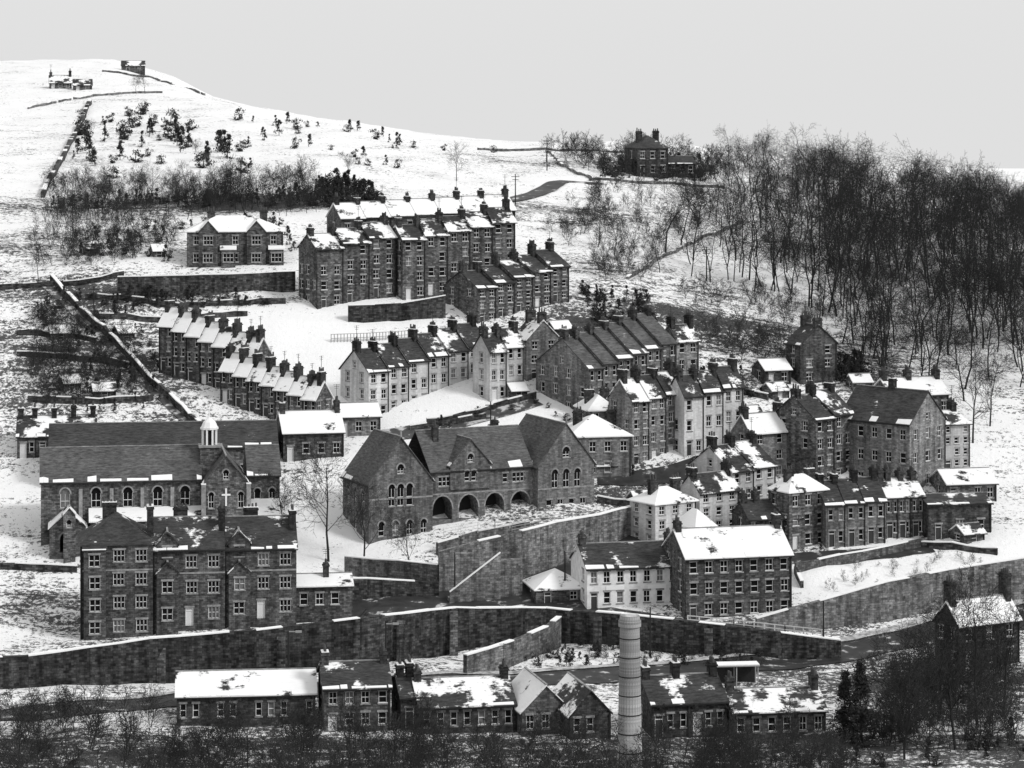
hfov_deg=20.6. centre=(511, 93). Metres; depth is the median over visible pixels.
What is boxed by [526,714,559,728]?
window frames
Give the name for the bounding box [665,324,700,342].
roof
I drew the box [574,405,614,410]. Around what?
chimney pots
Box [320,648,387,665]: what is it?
chimneys
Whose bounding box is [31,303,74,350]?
bare tree
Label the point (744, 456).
roof
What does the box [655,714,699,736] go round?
doors
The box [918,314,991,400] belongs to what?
bare tree
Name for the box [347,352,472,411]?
window frames
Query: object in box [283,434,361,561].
bare tree
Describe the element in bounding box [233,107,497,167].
hillside bushes
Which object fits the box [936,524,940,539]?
doors
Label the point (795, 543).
doors
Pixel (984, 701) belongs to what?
bare trees
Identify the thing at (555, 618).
snow coping
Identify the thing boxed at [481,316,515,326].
chimney pots
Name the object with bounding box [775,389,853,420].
roof
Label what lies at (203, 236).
window frames
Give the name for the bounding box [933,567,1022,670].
house
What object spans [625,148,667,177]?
walls
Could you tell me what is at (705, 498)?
window frames
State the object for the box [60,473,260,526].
window frames
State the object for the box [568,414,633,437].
roof
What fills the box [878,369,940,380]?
chimneys
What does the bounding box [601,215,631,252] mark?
bare tree
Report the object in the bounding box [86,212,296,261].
garden bushes
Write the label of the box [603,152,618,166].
bare tree
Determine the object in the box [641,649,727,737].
gutters
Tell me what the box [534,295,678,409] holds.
terraced houses
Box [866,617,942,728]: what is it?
bare tree
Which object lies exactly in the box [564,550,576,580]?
street lamp
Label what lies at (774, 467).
gutters
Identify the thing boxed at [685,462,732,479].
chimneys
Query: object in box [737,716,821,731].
window frames
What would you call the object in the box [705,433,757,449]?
chimneys
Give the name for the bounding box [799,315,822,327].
chimneys
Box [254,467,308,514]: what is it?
bare tree
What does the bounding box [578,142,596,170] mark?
bare tree
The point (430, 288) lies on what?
doors
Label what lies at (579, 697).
workshop
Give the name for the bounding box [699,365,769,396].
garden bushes
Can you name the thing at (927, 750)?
garden bushes
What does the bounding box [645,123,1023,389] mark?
bare woodland
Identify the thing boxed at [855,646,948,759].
bare tree
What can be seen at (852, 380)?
garden shed
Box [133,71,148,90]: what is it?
bare tree
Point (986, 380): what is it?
bare tree
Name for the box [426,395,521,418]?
snow coping
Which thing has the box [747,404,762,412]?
garden shed
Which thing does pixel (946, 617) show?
bare tree
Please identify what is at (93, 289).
telegraph pole
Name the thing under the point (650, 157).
window frames
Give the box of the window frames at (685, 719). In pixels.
[641,706,722,736]
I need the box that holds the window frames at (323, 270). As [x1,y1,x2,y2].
[301,240,391,303]
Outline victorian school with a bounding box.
[339,413,596,543]
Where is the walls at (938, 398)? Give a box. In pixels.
[875,380,946,409]
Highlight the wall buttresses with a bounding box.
[157,611,712,683]
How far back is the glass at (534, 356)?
435.49 m
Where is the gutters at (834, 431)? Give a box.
[810,375,853,469]
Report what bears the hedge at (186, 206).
on the hillside terrain
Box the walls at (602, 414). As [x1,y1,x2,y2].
[575,407,606,419]
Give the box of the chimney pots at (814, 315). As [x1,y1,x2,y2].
[802,310,820,317]
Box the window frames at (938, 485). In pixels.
[938,485,988,497]
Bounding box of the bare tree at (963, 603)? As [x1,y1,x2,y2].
[921,563,1020,723]
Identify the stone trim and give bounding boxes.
[83,515,351,635]
[278,409,340,454]
[319,659,388,726]
[478,328,522,397]
[531,317,554,369]
[579,439,627,473]
[630,150,665,172]
[633,502,692,536]
[641,672,724,728]
[667,323,696,369]
[688,470,735,520]
[697,439,773,498]
[739,411,783,475]
[771,491,824,545]
[780,388,849,473]
[791,323,831,381]
[880,375,946,400]
[943,409,968,466]
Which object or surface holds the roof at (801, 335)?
on the walls at (812, 345)
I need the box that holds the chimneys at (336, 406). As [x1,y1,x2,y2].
[278,400,340,413]
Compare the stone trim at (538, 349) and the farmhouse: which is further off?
the farmhouse
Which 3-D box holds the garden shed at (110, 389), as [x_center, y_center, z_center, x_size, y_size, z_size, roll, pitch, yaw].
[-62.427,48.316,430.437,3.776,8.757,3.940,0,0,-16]
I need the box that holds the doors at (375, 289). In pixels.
[322,285,377,307]
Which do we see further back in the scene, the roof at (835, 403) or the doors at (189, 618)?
the roof at (835, 403)
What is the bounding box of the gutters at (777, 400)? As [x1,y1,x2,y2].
[741,386,787,435]
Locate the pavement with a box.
[1,599,1023,708]
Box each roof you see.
[48,419,278,468]
[78,512,297,574]
[276,410,345,433]
[316,660,392,690]
[471,328,525,352]
[518,318,558,340]
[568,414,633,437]
[573,393,607,411]
[623,135,668,148]
[627,486,698,505]
[641,673,729,705]
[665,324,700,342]
[668,156,696,163]
[681,471,740,494]
[685,440,777,472]
[730,412,787,434]
[766,473,829,493]
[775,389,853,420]
[784,323,838,345]
[873,376,949,394]
[942,410,972,424]
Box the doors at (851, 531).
[829,527,873,546]
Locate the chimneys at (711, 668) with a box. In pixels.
[640,660,717,679]
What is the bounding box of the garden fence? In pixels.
[331,330,406,341]
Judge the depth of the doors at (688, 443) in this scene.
410.17 m
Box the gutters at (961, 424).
[930,385,972,466]
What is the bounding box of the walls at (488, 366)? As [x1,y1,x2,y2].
[473,336,522,401]
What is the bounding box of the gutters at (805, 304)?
[784,301,836,380]
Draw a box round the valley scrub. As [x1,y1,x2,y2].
[0,672,869,767]
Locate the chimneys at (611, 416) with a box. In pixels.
[572,409,616,425]
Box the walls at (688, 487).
[681,476,737,525]
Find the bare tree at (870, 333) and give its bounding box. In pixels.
[855,310,911,366]
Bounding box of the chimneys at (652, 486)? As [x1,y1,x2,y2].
[646,478,681,494]
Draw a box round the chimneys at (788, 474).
[782,468,815,481]
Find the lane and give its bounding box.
[43,286,188,420]
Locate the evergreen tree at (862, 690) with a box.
[841,660,880,749]
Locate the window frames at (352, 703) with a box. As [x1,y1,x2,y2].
[328,691,386,730]
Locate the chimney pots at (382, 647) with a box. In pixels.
[323,642,384,651]
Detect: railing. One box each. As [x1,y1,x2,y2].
[443,513,554,538]
[512,508,588,529]
[687,615,840,638]
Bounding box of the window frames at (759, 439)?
[740,434,781,474]
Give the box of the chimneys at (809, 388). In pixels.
[789,383,835,398]
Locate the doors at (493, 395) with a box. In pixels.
[492,388,495,399]
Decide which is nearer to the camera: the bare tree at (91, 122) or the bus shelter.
the bus shelter
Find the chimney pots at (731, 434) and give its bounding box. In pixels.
[709,429,754,435]
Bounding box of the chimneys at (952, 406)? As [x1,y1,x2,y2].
[946,401,957,411]
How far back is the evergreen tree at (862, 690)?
294.06 m
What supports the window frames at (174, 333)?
in the terraced houses at (193, 342)
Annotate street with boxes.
[383,399,542,438]
[597,457,693,485]
[792,547,934,563]
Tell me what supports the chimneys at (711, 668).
on the roof at (705, 688)
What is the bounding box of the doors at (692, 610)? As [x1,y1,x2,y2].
[690,605,695,619]
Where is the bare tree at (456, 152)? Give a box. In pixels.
[443,140,468,176]
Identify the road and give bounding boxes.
[0,604,1023,719]
[296,535,640,621]
[510,180,603,200]
[523,599,753,626]
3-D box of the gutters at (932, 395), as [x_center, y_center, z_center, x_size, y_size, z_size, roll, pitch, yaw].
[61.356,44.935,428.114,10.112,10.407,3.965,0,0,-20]
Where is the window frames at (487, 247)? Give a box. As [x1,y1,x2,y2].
[399,224,511,298]
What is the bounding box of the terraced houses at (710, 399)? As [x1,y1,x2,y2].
[670,342,745,457]
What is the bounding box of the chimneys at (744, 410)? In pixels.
[738,402,782,419]
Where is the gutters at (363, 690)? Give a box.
[323,689,392,725]
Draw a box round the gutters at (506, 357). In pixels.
[481,306,526,396]
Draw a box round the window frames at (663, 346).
[541,346,673,406]
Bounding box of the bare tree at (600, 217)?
[578,202,615,246]
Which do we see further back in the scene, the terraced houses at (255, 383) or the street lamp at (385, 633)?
the terraced houses at (255, 383)
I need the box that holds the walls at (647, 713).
[641,683,726,738]
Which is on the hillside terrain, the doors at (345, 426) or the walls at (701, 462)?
the walls at (701, 462)
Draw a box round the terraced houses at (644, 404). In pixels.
[606,350,676,465]
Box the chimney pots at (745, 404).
[741,397,780,406]
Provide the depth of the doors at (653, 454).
409.47 m
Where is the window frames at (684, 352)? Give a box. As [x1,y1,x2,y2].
[680,343,695,367]
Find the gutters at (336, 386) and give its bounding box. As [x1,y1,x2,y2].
[282,384,345,456]
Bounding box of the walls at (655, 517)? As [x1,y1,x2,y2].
[630,501,694,540]
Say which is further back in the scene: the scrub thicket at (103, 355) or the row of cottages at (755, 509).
the scrub thicket at (103, 355)
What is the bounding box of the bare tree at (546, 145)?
[539,139,554,153]
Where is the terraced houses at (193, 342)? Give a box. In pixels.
[156,296,271,387]
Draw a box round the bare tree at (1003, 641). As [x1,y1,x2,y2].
[962,588,1023,710]
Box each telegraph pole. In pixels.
[89,286,98,316]
[485,401,495,425]
[511,174,519,204]
[543,140,550,170]
[703,247,709,280]
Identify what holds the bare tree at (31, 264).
on the hillside terrain
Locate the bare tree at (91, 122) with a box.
[87,118,97,131]
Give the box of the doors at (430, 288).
[406,283,432,299]
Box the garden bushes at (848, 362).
[836,349,874,381]
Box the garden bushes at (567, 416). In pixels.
[437,396,937,550]
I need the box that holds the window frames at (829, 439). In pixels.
[781,408,848,477]
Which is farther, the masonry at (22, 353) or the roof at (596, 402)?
the masonry at (22, 353)
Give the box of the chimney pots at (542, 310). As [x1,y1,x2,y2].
[527,306,544,311]
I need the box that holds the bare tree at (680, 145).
[673,133,691,154]
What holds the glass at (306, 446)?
attached to the window frames at (307, 448)
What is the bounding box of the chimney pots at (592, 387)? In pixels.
[585,385,607,388]
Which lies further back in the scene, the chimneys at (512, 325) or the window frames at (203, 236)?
the window frames at (203, 236)
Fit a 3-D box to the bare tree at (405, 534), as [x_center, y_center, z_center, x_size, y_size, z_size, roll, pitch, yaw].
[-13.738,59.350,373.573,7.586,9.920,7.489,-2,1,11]
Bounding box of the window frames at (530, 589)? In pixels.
[530,589,573,602]
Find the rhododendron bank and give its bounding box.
[314,168,386,208]
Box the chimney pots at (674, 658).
[642,654,713,666]
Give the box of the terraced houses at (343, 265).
[297,206,397,308]
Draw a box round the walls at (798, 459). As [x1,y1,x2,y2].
[779,397,848,479]
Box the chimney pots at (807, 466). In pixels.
[785,463,812,468]
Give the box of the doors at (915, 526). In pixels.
[887,521,917,537]
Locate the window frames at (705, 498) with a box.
[703,492,734,525]
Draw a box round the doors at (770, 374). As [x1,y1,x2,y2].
[769,373,772,380]
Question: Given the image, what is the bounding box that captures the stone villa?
[185,206,284,267]
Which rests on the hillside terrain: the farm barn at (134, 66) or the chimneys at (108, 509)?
the farm barn at (134, 66)
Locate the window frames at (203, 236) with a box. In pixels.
[193,236,281,261]
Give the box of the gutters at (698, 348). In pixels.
[669,307,700,369]
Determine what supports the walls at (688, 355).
on the hillside terrain
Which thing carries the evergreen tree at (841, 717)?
on the hillside terrain
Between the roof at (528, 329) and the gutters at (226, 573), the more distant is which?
the roof at (528, 329)
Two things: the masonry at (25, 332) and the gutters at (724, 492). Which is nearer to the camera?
the gutters at (724, 492)
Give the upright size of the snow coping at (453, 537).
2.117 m
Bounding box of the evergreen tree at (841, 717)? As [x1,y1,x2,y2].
[828,669,859,739]
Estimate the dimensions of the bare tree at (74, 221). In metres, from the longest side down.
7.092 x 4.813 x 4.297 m
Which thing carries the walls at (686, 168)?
on the hillside terrain
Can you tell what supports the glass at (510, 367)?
attached to the window frames at (493, 358)
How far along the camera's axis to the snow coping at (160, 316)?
454.65 m
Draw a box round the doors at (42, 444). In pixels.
[20,442,44,457]
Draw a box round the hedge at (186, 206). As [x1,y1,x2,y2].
[50,182,318,208]
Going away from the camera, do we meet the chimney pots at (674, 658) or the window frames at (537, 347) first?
the chimney pots at (674, 658)
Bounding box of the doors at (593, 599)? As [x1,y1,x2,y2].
[591,593,596,607]
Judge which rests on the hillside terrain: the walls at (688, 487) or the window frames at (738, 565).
the walls at (688, 487)
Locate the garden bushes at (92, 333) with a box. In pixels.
[36,286,160,413]
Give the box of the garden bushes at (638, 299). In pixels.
[577,279,658,325]
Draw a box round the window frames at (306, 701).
[180,701,306,717]
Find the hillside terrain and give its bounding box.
[0,59,1023,767]
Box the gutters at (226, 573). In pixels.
[81,491,353,639]
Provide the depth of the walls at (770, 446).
405.32 m
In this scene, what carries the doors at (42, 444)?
in the terraced houses at (32, 433)
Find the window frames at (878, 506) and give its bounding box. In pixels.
[832,506,882,546]
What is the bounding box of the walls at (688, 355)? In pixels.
[666,328,697,373]
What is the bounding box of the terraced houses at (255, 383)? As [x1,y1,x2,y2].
[217,342,333,419]
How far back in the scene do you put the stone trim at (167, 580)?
351.97 m
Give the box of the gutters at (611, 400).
[574,398,630,475]
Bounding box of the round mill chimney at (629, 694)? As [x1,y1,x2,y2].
[617,613,641,767]
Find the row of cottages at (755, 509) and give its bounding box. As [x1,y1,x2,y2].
[730,487,803,537]
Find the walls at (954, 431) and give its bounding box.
[946,425,968,467]
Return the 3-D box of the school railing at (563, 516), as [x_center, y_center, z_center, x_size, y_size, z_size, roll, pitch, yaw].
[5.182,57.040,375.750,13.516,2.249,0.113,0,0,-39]
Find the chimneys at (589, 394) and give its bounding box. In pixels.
[583,388,609,403]
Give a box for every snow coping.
[0,606,455,656]
[15,562,76,565]
[17,350,128,361]
[23,272,111,283]
[28,394,139,398]
[42,99,91,189]
[49,273,201,420]
[98,293,258,302]
[99,310,247,316]
[117,272,272,276]
[344,555,438,564]
[348,295,445,305]
[353,577,414,581]
[409,414,471,425]
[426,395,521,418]
[436,520,529,542]
[453,606,840,640]
[463,616,561,655]
[477,505,630,540]
[549,150,586,173]
[597,495,626,499]
[626,224,728,276]
[755,556,1023,618]
[797,572,803,580]
[817,541,907,559]
[921,541,997,547]
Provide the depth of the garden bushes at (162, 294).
460.24 m
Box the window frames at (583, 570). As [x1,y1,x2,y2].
[583,570,662,607]
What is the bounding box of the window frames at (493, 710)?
[424,710,511,725]
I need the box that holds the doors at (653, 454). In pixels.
[634,446,671,464]
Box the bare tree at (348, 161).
[337,152,354,168]
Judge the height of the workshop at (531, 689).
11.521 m
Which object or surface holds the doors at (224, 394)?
in the terraced houses at (255, 383)
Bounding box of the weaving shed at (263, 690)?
[175,667,317,726]
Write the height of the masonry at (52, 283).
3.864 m
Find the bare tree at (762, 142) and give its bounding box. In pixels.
[753,134,771,154]
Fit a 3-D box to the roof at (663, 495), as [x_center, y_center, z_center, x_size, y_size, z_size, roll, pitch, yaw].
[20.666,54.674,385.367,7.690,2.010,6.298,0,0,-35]
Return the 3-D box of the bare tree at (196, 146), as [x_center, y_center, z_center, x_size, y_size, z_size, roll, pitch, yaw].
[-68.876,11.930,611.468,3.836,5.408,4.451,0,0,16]
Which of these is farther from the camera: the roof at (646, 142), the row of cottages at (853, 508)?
the roof at (646, 142)
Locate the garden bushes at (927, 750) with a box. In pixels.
[837,697,1023,767]
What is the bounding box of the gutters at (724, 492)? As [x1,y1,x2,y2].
[700,446,740,500]
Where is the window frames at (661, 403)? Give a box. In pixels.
[613,396,672,462]
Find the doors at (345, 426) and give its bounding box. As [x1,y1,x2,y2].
[343,422,346,435]
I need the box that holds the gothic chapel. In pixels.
[39,409,291,562]
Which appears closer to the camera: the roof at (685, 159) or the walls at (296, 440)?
the walls at (296, 440)
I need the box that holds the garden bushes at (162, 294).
[73,284,269,308]
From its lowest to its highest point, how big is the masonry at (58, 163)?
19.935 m
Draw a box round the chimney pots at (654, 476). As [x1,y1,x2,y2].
[649,473,678,478]
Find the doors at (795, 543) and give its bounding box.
[793,535,796,549]
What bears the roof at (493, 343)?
on the walls at (488, 366)
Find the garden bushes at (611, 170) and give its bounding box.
[599,152,726,180]
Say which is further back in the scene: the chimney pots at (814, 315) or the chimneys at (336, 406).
the chimney pots at (814, 315)
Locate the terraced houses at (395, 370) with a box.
[338,310,478,413]
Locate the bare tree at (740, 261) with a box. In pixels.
[720,223,755,280]
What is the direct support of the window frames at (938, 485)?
in the workshop at (970, 479)
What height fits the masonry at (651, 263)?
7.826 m
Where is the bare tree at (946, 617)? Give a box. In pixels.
[886,585,1001,719]
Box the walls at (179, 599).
[80,533,351,640]
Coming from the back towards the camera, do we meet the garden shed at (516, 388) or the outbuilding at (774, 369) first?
the outbuilding at (774, 369)
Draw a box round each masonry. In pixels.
[0,271,123,289]
[0,563,76,572]
[0,608,455,688]
[17,329,95,342]
[17,351,128,367]
[27,91,162,108]
[28,394,153,403]
[41,100,91,197]
[50,275,196,420]
[85,294,285,307]
[85,311,247,322]
[102,70,204,94]
[117,271,294,296]
[344,557,438,580]
[348,296,445,322]
[352,579,438,599]
[359,609,367,616]
[409,414,486,429]
[426,392,536,422]
[436,521,529,554]
[438,507,630,590]
[456,608,840,658]
[463,618,560,674]
[477,147,624,152]
[545,149,591,177]
[589,177,724,187]
[597,496,629,505]
[626,223,738,279]
[743,389,768,399]
[755,559,1023,630]
[794,537,927,571]
[794,566,803,587]
[921,542,997,554]
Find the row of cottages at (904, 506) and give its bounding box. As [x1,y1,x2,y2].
[877,458,926,538]
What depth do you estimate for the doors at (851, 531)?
382.97 m
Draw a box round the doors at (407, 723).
[406,708,412,726]
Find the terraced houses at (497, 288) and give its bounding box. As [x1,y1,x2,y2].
[442,232,570,323]
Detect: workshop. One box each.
[391,642,416,729]
[411,646,517,733]
[511,667,563,736]
[553,671,613,739]
[724,666,828,739]
[922,492,993,540]
[928,467,998,501]
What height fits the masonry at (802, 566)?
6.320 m
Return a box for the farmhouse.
[49,65,71,88]
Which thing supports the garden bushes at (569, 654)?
on the hillside terrain
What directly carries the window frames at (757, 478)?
on the walls at (701, 462)
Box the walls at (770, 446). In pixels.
[732,417,786,474]
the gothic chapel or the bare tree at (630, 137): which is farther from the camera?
the bare tree at (630, 137)
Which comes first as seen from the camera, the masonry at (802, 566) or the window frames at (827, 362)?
the masonry at (802, 566)
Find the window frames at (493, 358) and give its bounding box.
[480,348,521,398]
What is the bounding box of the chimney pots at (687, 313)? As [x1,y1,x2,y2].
[668,310,690,316]
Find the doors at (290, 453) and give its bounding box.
[288,446,292,460]
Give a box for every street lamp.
[287,630,301,667]
[385,623,398,649]
[454,552,465,586]
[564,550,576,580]
[649,606,662,655]
[823,600,835,636]
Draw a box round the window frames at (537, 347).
[532,340,553,372]
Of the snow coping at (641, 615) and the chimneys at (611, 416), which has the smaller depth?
the snow coping at (641, 615)
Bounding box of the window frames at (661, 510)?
[635,503,691,539]
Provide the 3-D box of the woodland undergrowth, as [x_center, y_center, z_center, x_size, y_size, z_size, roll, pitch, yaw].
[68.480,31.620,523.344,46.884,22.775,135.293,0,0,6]
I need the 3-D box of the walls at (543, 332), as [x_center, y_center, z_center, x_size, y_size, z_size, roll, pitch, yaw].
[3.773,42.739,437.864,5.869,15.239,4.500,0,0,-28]
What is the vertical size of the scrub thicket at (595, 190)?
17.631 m
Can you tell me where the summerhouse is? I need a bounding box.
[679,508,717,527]
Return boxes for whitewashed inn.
[569,527,671,608]
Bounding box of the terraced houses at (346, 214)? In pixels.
[325,177,516,232]
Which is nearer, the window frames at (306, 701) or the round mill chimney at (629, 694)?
the round mill chimney at (629, 694)
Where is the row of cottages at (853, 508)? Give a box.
[815,455,887,547]
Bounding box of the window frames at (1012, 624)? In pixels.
[939,624,1012,658]
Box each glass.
[89,546,337,632]
[303,443,338,452]
[329,691,385,723]
[481,349,520,395]
[532,341,552,362]
[590,441,625,471]
[635,504,690,539]
[640,152,664,171]
[668,712,721,726]
[679,343,694,368]
[697,460,770,496]
[703,493,733,525]
[741,434,780,473]
[774,494,820,543]
[782,408,848,479]
[793,346,829,379]
[946,426,966,465]
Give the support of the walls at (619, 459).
on the hillside terrain
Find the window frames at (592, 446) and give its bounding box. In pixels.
[589,441,626,472]
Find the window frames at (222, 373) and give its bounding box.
[222,373,328,415]
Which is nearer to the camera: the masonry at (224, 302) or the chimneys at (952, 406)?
the chimneys at (952, 406)
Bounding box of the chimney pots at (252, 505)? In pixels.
[103,496,326,562]
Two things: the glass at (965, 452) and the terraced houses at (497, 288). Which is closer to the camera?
the glass at (965, 452)
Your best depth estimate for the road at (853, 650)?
333.73 m
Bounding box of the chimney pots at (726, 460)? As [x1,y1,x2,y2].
[688,457,729,466]
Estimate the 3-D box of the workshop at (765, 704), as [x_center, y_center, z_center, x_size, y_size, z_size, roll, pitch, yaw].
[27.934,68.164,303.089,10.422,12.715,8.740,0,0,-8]
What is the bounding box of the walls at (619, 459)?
[578,437,629,478]
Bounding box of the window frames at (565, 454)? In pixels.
[348,451,585,535]
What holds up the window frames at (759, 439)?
on the walls at (770, 446)
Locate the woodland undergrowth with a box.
[762,197,999,356]
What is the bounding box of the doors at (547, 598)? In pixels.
[545,593,550,602]
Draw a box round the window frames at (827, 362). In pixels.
[792,346,829,379]
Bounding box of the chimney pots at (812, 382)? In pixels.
[792,378,832,388]
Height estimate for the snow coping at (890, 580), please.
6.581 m
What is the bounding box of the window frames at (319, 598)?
[89,546,338,633]
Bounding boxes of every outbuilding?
[331,401,381,436]
[522,568,580,603]
[750,357,792,383]
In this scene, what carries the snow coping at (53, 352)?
on the masonry at (22, 353)
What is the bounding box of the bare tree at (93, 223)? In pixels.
[77,213,107,254]
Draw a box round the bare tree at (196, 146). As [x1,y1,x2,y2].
[187,136,200,158]
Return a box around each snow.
[82,501,338,604]
[296,573,353,587]
[320,649,391,724]
[479,320,521,395]
[640,660,712,725]
[687,466,734,513]
[706,435,769,494]
[755,401,787,458]
[791,382,853,465]
[946,421,971,454]
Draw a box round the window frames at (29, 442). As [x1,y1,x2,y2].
[20,442,45,456]
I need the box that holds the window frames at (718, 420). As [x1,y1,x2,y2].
[676,391,739,454]
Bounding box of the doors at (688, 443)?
[687,441,690,455]
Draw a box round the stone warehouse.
[661,496,793,619]
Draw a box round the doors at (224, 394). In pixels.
[223,390,278,416]
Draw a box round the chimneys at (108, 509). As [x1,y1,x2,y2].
[102,502,329,576]
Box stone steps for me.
[446,552,521,602]
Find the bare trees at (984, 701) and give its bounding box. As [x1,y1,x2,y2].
[860,625,1023,757]
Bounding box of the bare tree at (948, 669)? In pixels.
[897,620,990,749]
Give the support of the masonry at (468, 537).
on the hillside terrain
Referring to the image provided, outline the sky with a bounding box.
[0,0,1023,167]
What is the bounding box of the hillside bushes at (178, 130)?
[72,101,252,178]
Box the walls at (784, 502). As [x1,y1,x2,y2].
[769,490,826,550]
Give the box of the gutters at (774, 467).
[727,419,778,486]
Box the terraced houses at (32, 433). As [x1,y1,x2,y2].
[16,395,96,458]
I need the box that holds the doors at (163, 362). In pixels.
[162,358,219,387]
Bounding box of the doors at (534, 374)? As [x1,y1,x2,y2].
[532,370,535,378]
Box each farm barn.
[72,79,92,89]
[121,60,145,74]
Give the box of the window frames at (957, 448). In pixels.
[946,425,967,467]
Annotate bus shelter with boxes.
[717,661,759,686]
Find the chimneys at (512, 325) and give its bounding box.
[478,321,518,338]
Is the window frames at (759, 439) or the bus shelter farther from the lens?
the window frames at (759, 439)
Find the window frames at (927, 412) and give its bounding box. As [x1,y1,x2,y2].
[858,412,940,483]
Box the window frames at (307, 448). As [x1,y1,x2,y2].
[287,443,339,461]
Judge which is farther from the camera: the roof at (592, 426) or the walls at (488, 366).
the walls at (488, 366)
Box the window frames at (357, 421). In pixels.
[344,421,376,435]
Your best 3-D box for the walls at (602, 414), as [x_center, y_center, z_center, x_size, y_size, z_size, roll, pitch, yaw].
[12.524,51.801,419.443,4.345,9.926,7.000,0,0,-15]
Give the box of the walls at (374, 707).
[318,669,390,731]
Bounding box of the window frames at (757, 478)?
[709,459,771,497]
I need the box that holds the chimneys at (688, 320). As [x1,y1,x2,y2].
[665,314,693,329]
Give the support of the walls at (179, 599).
on the hillside terrain
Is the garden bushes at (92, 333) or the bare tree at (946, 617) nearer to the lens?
the bare tree at (946, 617)
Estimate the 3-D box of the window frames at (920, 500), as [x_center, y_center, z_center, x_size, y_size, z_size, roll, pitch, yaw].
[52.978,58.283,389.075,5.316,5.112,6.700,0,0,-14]
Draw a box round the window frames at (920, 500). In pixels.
[888,500,921,537]
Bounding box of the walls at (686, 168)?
[668,165,693,177]
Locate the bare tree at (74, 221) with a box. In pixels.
[68,201,89,237]
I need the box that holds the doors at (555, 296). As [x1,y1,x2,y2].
[480,292,556,321]
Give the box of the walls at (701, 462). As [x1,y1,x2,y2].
[690,448,773,498]
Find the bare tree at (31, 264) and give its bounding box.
[23,243,47,280]
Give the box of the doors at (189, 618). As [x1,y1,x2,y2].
[186,600,263,625]
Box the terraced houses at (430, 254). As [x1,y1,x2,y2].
[392,187,517,299]
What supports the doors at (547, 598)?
in the outbuilding at (551, 585)
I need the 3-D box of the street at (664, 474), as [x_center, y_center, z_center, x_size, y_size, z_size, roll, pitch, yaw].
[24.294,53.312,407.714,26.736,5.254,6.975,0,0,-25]
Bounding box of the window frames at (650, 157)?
[631,151,664,174]
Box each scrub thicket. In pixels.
[21,290,155,405]
[26,197,187,265]
[42,154,326,216]
[542,166,722,278]
[544,129,753,181]
[544,627,771,665]
[673,271,902,379]
[825,545,982,590]
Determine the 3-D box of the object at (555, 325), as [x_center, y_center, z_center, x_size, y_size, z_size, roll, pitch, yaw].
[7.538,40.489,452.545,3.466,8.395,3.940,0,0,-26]
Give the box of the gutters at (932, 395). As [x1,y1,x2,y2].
[881,355,950,400]
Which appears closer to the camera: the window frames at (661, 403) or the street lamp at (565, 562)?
the street lamp at (565, 562)
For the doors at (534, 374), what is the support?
attached to the walls at (543, 332)
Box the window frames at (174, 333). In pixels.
[161,333,265,386]
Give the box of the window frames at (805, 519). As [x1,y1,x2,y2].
[773,493,820,548]
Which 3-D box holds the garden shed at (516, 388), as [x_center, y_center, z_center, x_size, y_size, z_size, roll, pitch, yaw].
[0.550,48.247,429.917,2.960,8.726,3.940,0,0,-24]
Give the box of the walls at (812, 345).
[786,327,836,384]
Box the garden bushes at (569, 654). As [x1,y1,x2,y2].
[522,634,768,667]
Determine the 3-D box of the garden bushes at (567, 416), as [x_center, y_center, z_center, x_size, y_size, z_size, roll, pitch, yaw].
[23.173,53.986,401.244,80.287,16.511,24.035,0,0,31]
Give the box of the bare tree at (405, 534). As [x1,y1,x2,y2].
[382,506,438,559]
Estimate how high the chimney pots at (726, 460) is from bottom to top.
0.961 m
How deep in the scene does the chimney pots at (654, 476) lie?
384.52 m
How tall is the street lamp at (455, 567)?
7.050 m
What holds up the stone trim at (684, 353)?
on the walls at (688, 355)
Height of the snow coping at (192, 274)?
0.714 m
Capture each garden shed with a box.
[48,324,70,339]
[58,373,82,391]
[78,240,99,254]
[90,381,117,397]
[111,323,136,339]
[148,243,166,256]
[507,381,529,397]
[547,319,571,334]
[596,464,617,467]
[625,489,646,497]
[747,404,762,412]
[759,381,789,399]
[844,373,873,390]
[948,521,987,543]
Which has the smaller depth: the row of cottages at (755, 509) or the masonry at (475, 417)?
the row of cottages at (755, 509)
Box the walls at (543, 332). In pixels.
[524,321,558,380]
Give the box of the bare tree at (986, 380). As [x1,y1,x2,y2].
[967,350,1018,425]
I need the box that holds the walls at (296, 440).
[277,415,343,461]
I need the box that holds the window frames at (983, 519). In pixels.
[935,519,983,539]
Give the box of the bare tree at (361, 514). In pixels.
[325,471,401,555]
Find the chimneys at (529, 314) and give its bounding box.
[524,309,547,323]
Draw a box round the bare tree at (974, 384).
[943,343,1009,442]
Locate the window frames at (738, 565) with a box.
[668,553,787,619]
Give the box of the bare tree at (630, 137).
[625,129,635,143]
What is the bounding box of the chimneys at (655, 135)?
[635,131,658,142]
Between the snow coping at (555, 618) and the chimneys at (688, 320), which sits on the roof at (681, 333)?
the chimneys at (688, 320)
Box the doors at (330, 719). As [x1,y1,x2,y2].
[329,715,335,730]
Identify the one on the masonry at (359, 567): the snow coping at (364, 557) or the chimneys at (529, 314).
the snow coping at (364, 557)
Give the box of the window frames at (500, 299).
[451,268,566,318]
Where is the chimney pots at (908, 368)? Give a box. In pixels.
[881,364,937,370]
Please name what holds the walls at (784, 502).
on the hillside terrain

